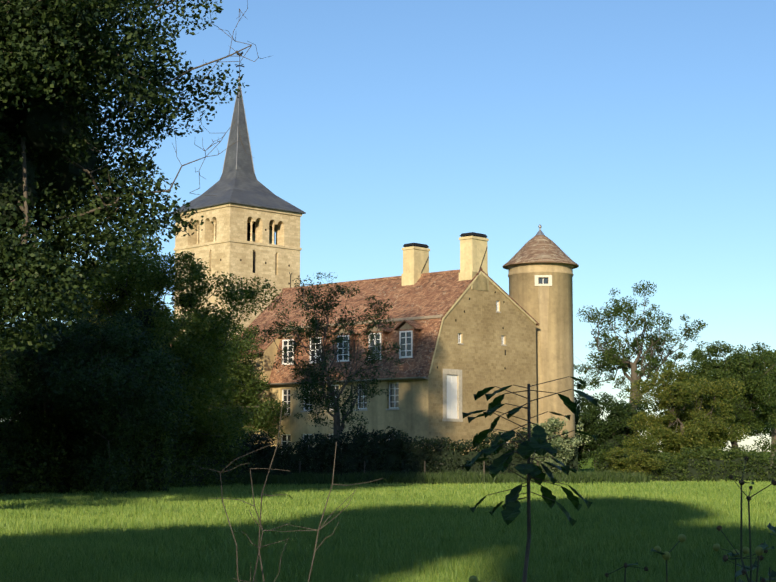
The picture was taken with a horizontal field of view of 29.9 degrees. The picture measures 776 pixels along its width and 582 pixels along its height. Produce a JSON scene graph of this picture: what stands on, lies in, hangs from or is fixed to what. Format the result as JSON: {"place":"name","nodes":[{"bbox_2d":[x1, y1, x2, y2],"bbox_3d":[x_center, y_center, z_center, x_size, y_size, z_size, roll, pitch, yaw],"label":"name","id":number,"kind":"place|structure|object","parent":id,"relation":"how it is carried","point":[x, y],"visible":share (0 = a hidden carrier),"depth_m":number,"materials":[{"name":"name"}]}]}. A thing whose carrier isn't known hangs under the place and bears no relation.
{"place":"outdoors","nodes":[
{"label":"outdoors","id":0,"kind":"place"},
{"bbox_2d":[0,0,95,227],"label":"shade tree","id":1,"kind":"object","parent":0,"point":[24,129],"visible":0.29,"depth_m":32.97,"materials":[{"name":"green plant"}]},
{"bbox_2d":[0,321,138,424],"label":"tree","id":2,"kind":"object","parent":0,"point":[31,354],"visible":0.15,"depth_m":49.59,"materials":[{"name":"green plant"}]},
{"bbox_2d":[0,0,269,351],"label":"tree","id":3,"kind":"object","parent":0,"point":[42,266],"depth_m":33.02,"materials":[{"name":"green plant"}]},
{"bbox_2d":[82,264,208,387],"bbox_3d":[-10.150,2.116,59.614,4.797,6.314,4.362,-4,-7,29],"label":"shade tree","id":4,"kind":"object","parent":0,"point":[147,317],"visible":0.04,"depth_m":58.32,"materials":[{"name":"green plant"}]},
{"bbox_2d":[51,217,281,456],"bbox_3d":[-9.804,2.620,59.610,10.390,11.696,8.966,0,-6,-2],"label":"tree","id":5,"kind":"object","parent":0,"point":[208,386],"depth_m":58.08,"materials":[{"name":"green plant"}]},
{"bbox_2d":[174,206,299,339],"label":"church tower","id":6,"kind":"structure","parent":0,"point":[276,265],"depth_m":102.54,"materials":[{"name":"beige stone"}]},
{"bbox_2d":[173,51,305,213],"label":"spire","id":7,"kind":"structure","parent":6,"relation":"on","point":[238,182],"depth_m":104.83,"materials":[{"name":"grey metal"}]},
{"bbox_2d":[174,203,301,287],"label":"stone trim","id":8,"kind":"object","parent":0,"point":[249,238],"visible":0.44,"depth_m":102.80,"materials":[{"name":"beige stone"}]},
{"bbox_2d":[0,479,775,581],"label":"meadow grass","id":9,"kind":"structure","parent":0,"point":[407,532],"depth_m":25.73,"materials":[{"name":"green plant"}]},
{"bbox_2d":[1,0,775,451],"label":"sky","id":10,"kind":"structure","parent":0,"point":[639,136],"materials":[{"name":"blue"}]},
{"bbox_2d":[578,452,769,472],"bbox_3d":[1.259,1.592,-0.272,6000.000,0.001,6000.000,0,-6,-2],"label":"ground","id":11,"kind":"structure","parent":0,"point":[587,467],"depth_m":163.34,"materials":[{"name":"green plant"}]},
{"bbox_2d":[0,406,174,495],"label":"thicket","id":12,"kind":"object","parent":11,"relation":"on","point":[41,421],"depth_m":50.75,"materials":[{"name":"green plant"}]},
{"bbox_2d":[0,248,197,495],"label":"tree","id":13,"kind":"object","parent":11,"relation":"on","point":[68,403],"depth_m":49.49,"materials":[{"name":"green plant"}]},
{"bbox_2d":[131,406,250,488],"bbox_3d":[-8.505,6.694,61.058,2.681,3.777,8.976,-2,-7,18],"label":"thicket","id":14,"kind":"object","parent":11,"relation":"on","point":[233,454],"depth_m":60.85,"materials":[{"name":"green plant"}]},
{"bbox_2d":[154,305,289,443],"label":"tree","id":15,"kind":"object","parent":11,"relation":"on","point":[248,380],"depth_m":83.91,"materials":[{"name":"green plant"}]},
{"bbox_2d":[189,403,386,581],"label":"bare twigs","id":16,"kind":"object","parent":11,"relation":"on","point":[259,541],"visible":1,"depth_m":10.82,"materials":[{"name":"brown plant"}]},
{"bbox_2d":[253,272,403,448],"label":"fruit tree","id":17,"kind":"object","parent":11,"relation":"on","point":[312,324],"depth_m":72.59,"materials":[{"name":"green plant"}]},
{"bbox_2d":[229,280,536,454],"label":"manor house walls","id":18,"kind":"structure","parent":11,"relation":"on","point":[481,358],"depth_m":81.56,"materials":[{"name":"beige paint"}]},
{"bbox_2d":[244,301,507,453],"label":"windows","id":19,"kind":"structure","parent":18,"relation":"in","point":[451,412],"depth_m":79.72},
{"bbox_2d":[233,267,538,385],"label":"roof","id":20,"kind":"structure","parent":18,"relation":"on","point":[424,304],"depth_m":82.86,"materials":[{"name":"brown tile"}]},
{"bbox_2d":[282,330,412,364],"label":"dormer windows","id":21,"kind":"structure","parent":20,"relation":"attached to","point":[406,339],"depth_m":81.27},
{"bbox_2d":[402,243,429,285],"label":"chimney","id":22,"kind":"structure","parent":20,"relation":"on","point":[415,261],"depth_m":84.77,"materials":[{"name":"beige stone"}]},
{"bbox_2d":[459,232,488,290],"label":"chimney gable","id":23,"kind":"structure","parent":18,"relation":"on","point":[473,252],"depth_m":81.87,"materials":[{"name":"beige stone"}]},
{"bbox_2d":[239,424,580,476],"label":"hedge","id":24,"kind":"object","parent":11,"relation":"on","point":[380,437],"depth_m":68.54,"materials":[{"name":"green plant"}]},
{"bbox_2d":[299,461,537,473],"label":"fence posts","id":25,"kind":"object","parent":11,"relation":"on","point":[424,466],"visible":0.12,"depth_m":68.28,"materials":[{"name":"brown wood"}]},
{"bbox_2d":[235,469,652,485],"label":"rough grass by hedge","id":26,"kind":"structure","parent":11,"relation":"on","point":[460,477],"depth_m":66.47,"materials":[{"name":"green plant"}]},
{"bbox_2d":[462,376,598,581],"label":"sapling","id":27,"kind":"object","parent":11,"relation":"on","point":[538,443],"visible":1,"depth_m":8.80,"materials":[{"name":"green plant"}]},
{"bbox_2d":[507,263,574,446],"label":"round tower","id":28,"kind":"structure","parent":11,"relation":"on","point":[549,309],"depth_m":86.75,"materials":[{"name":"beige paint"}]},
{"bbox_2d":[502,225,578,269],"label":"turret roof","id":29,"kind":"structure","parent":28,"relation":"on","point":[539,247],"depth_m":87.64,"materials":[{"name":"brown tile"}]},
{"bbox_2d":[534,275,551,285],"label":"turret window","id":30,"kind":"structure","parent":28,"relation":"in","point":[542,281],"depth_m":86.82,"materials":[{"name":"white wood"}]},
{"bbox_2d":[524,416,590,472],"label":"flowering shrub","id":31,"kind":"object","parent":11,"relation":"on","point":[550,427],"depth_m":69.78,"materials":[{"name":"green plant"}]},
{"bbox_2d":[578,413,628,451],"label":"tree","id":32,"kind":"object","parent":11,"relation":"on","point":[612,440],"visible":0.08,"depth_m":93.42,"materials":[{"name":"green plant"}]},
{"bbox_2d":[574,382,654,470],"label":"tree","id":33,"kind":"object","parent":11,"relation":"on","point":[592,411],"depth_m":93.28,"materials":[{"name":"green plant"}]},
{"bbox_2d":[469,456,775,581],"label":"weeds","id":34,"kind":"object","parent":11,"relation":"on","point":[760,549],"visible":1,"depth_m":5.02,"materials":[{"name":"green plant"}]},
{"bbox_2d":[602,435,665,475],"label":"bush","id":35,"kind":"object","parent":11,"relation":"on","point":[641,456],"depth_m":71.76,"materials":[{"name":"green plant"}]},
{"bbox_2d":[574,280,707,452],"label":"old tree","id":36,"kind":"object","parent":11,"relation":"on","point":[607,315],"depth_m":111.95,"materials":[{"name":"green plant"}]},
{"bbox_2d":[590,445,775,482],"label":"hedge","id":37,"kind":"object","parent":11,"relation":"on","point":[701,454],"depth_m":71.26,"materials":[{"name":"green plant"}]},
{"bbox_2d":[622,362,750,464],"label":"tree","id":38,"kind":"object","parent":11,"relation":"on","point":[668,439],"depth_m":79.25,"materials":[{"name":"green plant"}]},
{"bbox_2d":[663,387,717,447],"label":"tree","id":39,"kind":"object","parent":11,"relation":"on","point":[672,405],"visible":0.02,"depth_m":79.92,"materials":[{"name":"green plant"}]},
{"bbox_2d":[656,348,762,426],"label":"tree","id":40,"kind":"object","parent":11,"relation":"on","point":[696,349],"depth_m":149.98,"materials":[{"name":"green plant"}]},
{"bbox_2d":[676,341,775,459],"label":"tree","id":41,"kind":"object","parent":11,"relation":"on","point":[767,385],"depth_m":84.96,"materials":[{"name":"green plant"}]},
{"bbox_2d":[718,358,758,429],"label":"shade tree","id":42,"kind":"object","parent":11,"relation":"on","point":[736,404],"visible":0.06,"depth_m":84.91,"materials":[{"name":"green plant"}]},
{"bbox_2d":[725,349,775,465],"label":"tree","id":43,"kind":"object","parent":11,"relation":"on","point":[774,427],"depth_m":140.01,"materials":[{"name":"green plant"}]}
]}

